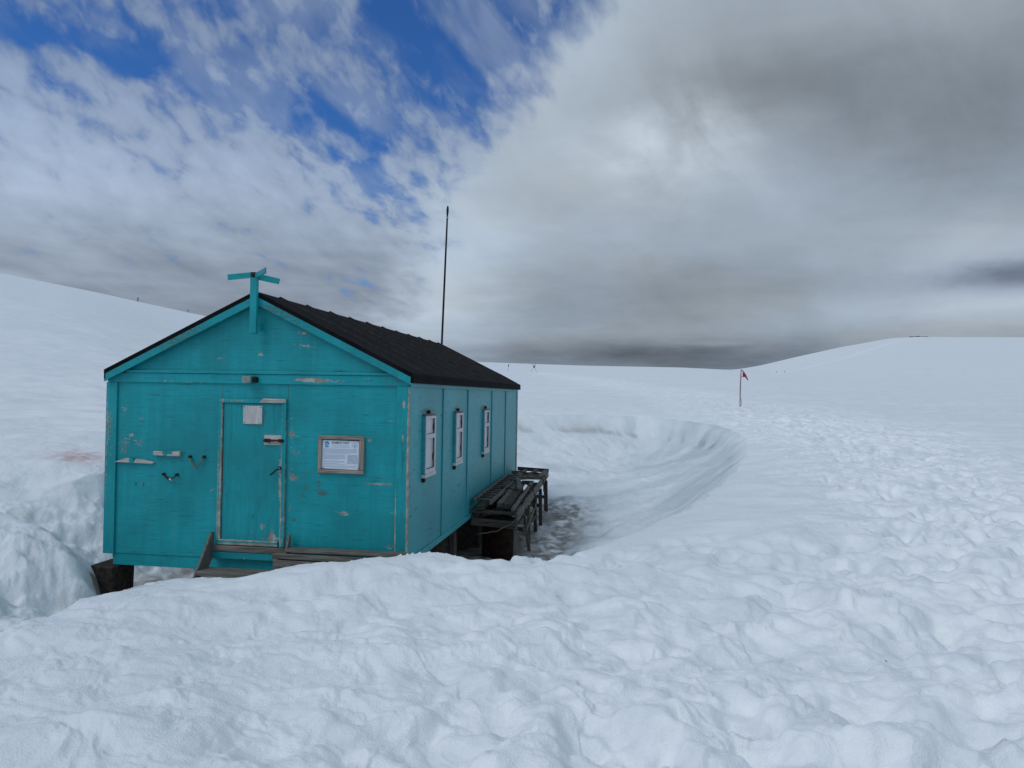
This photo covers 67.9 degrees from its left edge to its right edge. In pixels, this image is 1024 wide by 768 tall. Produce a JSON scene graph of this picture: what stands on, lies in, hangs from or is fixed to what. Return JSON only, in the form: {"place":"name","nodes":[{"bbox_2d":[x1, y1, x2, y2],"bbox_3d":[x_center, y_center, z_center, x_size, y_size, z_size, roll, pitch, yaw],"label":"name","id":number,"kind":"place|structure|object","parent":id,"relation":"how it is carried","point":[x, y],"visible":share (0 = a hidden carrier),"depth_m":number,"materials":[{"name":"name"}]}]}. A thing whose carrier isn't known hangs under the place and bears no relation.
{"place":"outdoors","nodes":[
{"label":"outdoors","id":0,"kind":"place"},
{"bbox_2d":[0,273,1023,767],"bbox_3d":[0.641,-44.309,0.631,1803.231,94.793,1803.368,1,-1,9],"label":"snow ground","id":1,"kind":"structure","parent":0,"point":[812,561],"depth_m":6.04,"materials":[{"name":"white snow"}]},
{"bbox_2d":[91,559,133,594],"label":"concrete pier","id":2,"kind":"structure","parent":1,"relation":"on","point":[110,576],"depth_m":9.76,"materials":[{"name":"grey concrete"}]},
{"bbox_2d":[193,531,408,577],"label":"wooden steps","id":3,"kind":"structure","parent":1,"relation":"on","point":[281,557],"depth_m":9.22,"materials":[{"name":"grey wood"}]},
{"bbox_2d":[430,530,456,555],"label":"concrete pier","id":4,"kind":"structure","parent":1,"relation":"on","point":[448,545],"depth_m":12.20,"materials":[{"name":"grey concrete"}]},
{"bbox_2d":[456,514,481,550],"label":"concrete pier","id":5,"kind":"structure","parent":1,"relation":"on","point":[467,536],"depth_m":14.14,"materials":[{"name":"black concrete"}]},
{"bbox_2d":[486,492,505,508],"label":"concrete pier","id":6,"kind":"structure","parent":1,"relation":"on","point":[493,505],"depth_m":17.76,"materials":[{"name":"black concrete"}]},
{"bbox_2d":[103,267,520,569],"bbox_3d":[-2.567,0.554,13.882,4.094,3.740,9.992,1,-1,9],"label":"hut","id":7,"kind":"object","parent":6,"relation":"on","point":[219,421],"visible":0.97,"depth_m":9.60,"materials":[{"name":"paint"}]},
{"bbox_2d":[218,403,283,546],"bbox_3d":[-3.260,1.130,9.497,0.850,1.777,0.067,1,-1,9],"label":"door","id":8,"kind":"structure","parent":7,"relation":"in","point":[251,458],"depth_m":9.52,"materials":[{"name":"paint"}]},
{"bbox_2d":[317,435,364,473],"bbox_3d":[-2.101,0.870,9.344,0.598,0.465,0.038,1,-1,9],"label":"information sign","id":9,"kind":"object","parent":7,"relation":"attached to","point":[341,454],"visible":1,"depth_m":9.34,"materials":[{"name":"white paper"}]},
{"bbox_2d":[421,410,435,482],"bbox_3d":[-1.105,0.820,10.154,0.058,0.940,0.570,1,-1,9],"label":"window","id":10,"kind":"structure","parent":7,"relation":"in","point":[429,420],"depth_m":10.12,"materials":[{"name":"paint"}]},
{"bbox_2d":[441,206,448,343],"bbox_3d":[-1.791,-0.634,19.201,0.264,7.741,0.059,1,-1,9],"label":"aerial mast","id":11,"kind":"object","parent":7,"relation":"on","point":[447,212],"visible":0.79,"depth_m":19.20,"materials":[{"name":"metal"}]},
{"bbox_2d":[452,408,463,469],"bbox_3d":[-0.840,0.849,11.914,0.058,0.940,0.530,1,-1,9],"label":"window","id":12,"kind":"structure","parent":7,"relation":"in","point":[458,416],"depth_m":11.88,"materials":[{"name":"paint"}]},
{"bbox_2d":[481,406,489,456],"bbox_3d":[-0.489,0.887,14.252,0.058,0.940,0.540,1,-1,9],"label":"window","id":13,"kind":"structure","parent":7,"relation":"in","point":[485,412],"depth_m":14.22,"materials":[{"name":"paint"}]},
{"bbox_2d":[481,515,513,560],"bbox_3d":[-0.254,2.829,13.502,0.584,0.905,0.584,1,-1,9],"label":"oil barrel","id":14,"kind":"object","parent":1,"relation":"on","point":[498,544],"visible":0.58,"depth_m":13.27,"materials":[{"name":"brown metal"}]},
{"bbox_2d":[471,467,548,555],"bbox_3d":[0.081,2.582,15.314,0.939,1.358,5.074,1,-1,9],"label":"timber rack","id":15,"kind":"object","parent":1,"relation":"on","point":[519,514],"visible":0.66,"depth_m":14.22,"materials":[{"name":"grey wood"}]},
{"bbox_2d":[477,493,494,509],"bbox_3d":[-0.279,2.084,14.580,0.132,0.158,3.503,1,-1,9],"label":"timber","id":16,"kind":"object","parent":15,"relation":"on","point":[483,504],"visible":0.42,"depth_m":12.97,"materials":[{"name":"grey wood"}]},
{"bbox_2d":[476,522,513,534],"bbox_3d":[-0.291,2.428,12.782,0.635,0.244,0.053,1,-1,7],"label":"lashing rope","id":17,"kind":"object","parent":15,"relation":"attached to","point":[494,531],"visible":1,"depth_m":12.76,"materials":[{"name":"beige fabric"}]},
{"bbox_2d":[473,474,520,504],"bbox_3d":[-0.232,1.993,14.681,0.341,0.142,3.792,1,-1,9],"label":"wooden ladder","id":18,"kind":"object","parent":15,"relation":"on","point":[491,497],"visible":0.91,"depth_m":14.21,"materials":[{"name":"grey wood"}]},
{"bbox_2d":[497,482,516,507],"bbox_3d":[-0.050,2.054,14.219,0.106,0.175,2.354,1,-1,8],"label":"timber","id":19,"kind":"object","parent":15,"relation":"on","point":[501,501],"visible":0.7,"depth_m":13.66,"materials":[{"name":"grey wood"}]},
{"bbox_2d":[503,484,522,508],"bbox_3d":[0.038,2.055,14.002,0.113,0.185,2.154,1,-1,7],"label":"timber","id":20,"kind":"object","parent":15,"relation":"on","point":[510,499],"visible":0.78,"depth_m":13.51,"materials":[{"name":"grey wood"}]},
{"bbox_2d":[516,478,521,489],"bbox_3d":[0.135,1.959,14.977,0.095,0.068,1.420,1,-1,0],"label":"timber","id":21,"kind":"object","parent":20,"relation":"on","point":[518,483],"visible":1,"depth_m":14.81,"materials":[{"name":"grey wood"}]},
{"bbox_2d":[501,487,528,524],"bbox_3d":[0.132,2.264,14.065,0.283,0.631,0.949,1,-1,-29],"label":"lashing rope","id":22,"kind":"object","parent":15,"relation":"hanging from","point":[523,499],"visible":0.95,"depth_m":13.99,"materials":[{"name":"grey fabric"}]},
{"bbox_2d":[511,481,533,511],"bbox_3d":[0.217,2.088,14.380,0.058,0.180,3.153,1,-1,8],"label":"timber","id":23,"kind":"object","parent":15,"relation":"on","point":[519,499],"visible":1,"depth_m":14.00,"materials":[{"name":"grey wood"}]},
{"bbox_2d":[508,474,539,479],"bbox_3d":[0.254,2.018,16.501,0.721,0.111,0.062,1,-1,12],"label":"timber","id":24,"kind":"object","parent":15,"relation":"on","point":[536,477],"visible":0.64,"depth_m":16.43,"materials":[{"name":"grey wood"}]},
{"bbox_2d":[510,479,537,509],"bbox_3d":[0.206,2.230,15.214,0.589,0.584,0.513,1,-1,9],"label":"lashing rope","id":25,"kind":"object","parent":15,"relation":"attached to","point":[533,490],"visible":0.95,"depth_m":15.12,"materials":[{"name":"grey fabric"}]},
{"bbox_2d":[520,476,533,479],"bbox_3d":[0.323,1.987,16.134,0.306,0.090,0.129,1,-1,-1],"label":"timber","id":26,"kind":"object","parent":15,"relation":"on","point":[526,477],"visible":0.8,"depth_m":16.07,"materials":[{"name":"grey wood"}]},
{"bbox_2d":[520,471,545,491],"bbox_3d":[0.520,2.138,16.754,0.564,0.424,0.422,1,-1,24],"label":"lashing rope","id":27,"kind":"object","parent":15,"relation":"attached to","point":[541,477],"visible":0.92,"depth_m":16.64,"materials":[{"name":"grey fabric"}]},
{"bbox_2d":[740,370,747,405],"bbox_3d":[11.087,0.403,36.349,0.382,2.188,0.056,1,-1,16],"label":"marker flag","id":28,"kind":"object","parent":1,"relation":"on","point":[744,375],"visible":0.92,"depth_m":36.37,"materials":[{"name":"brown wood"}]},
{"bbox_2d":[0,0,1023,369],"label":"sky","id":29,"kind":"structure","parent":0,"point":[704,184],"materials":[{"name":"grey"}]}
]}

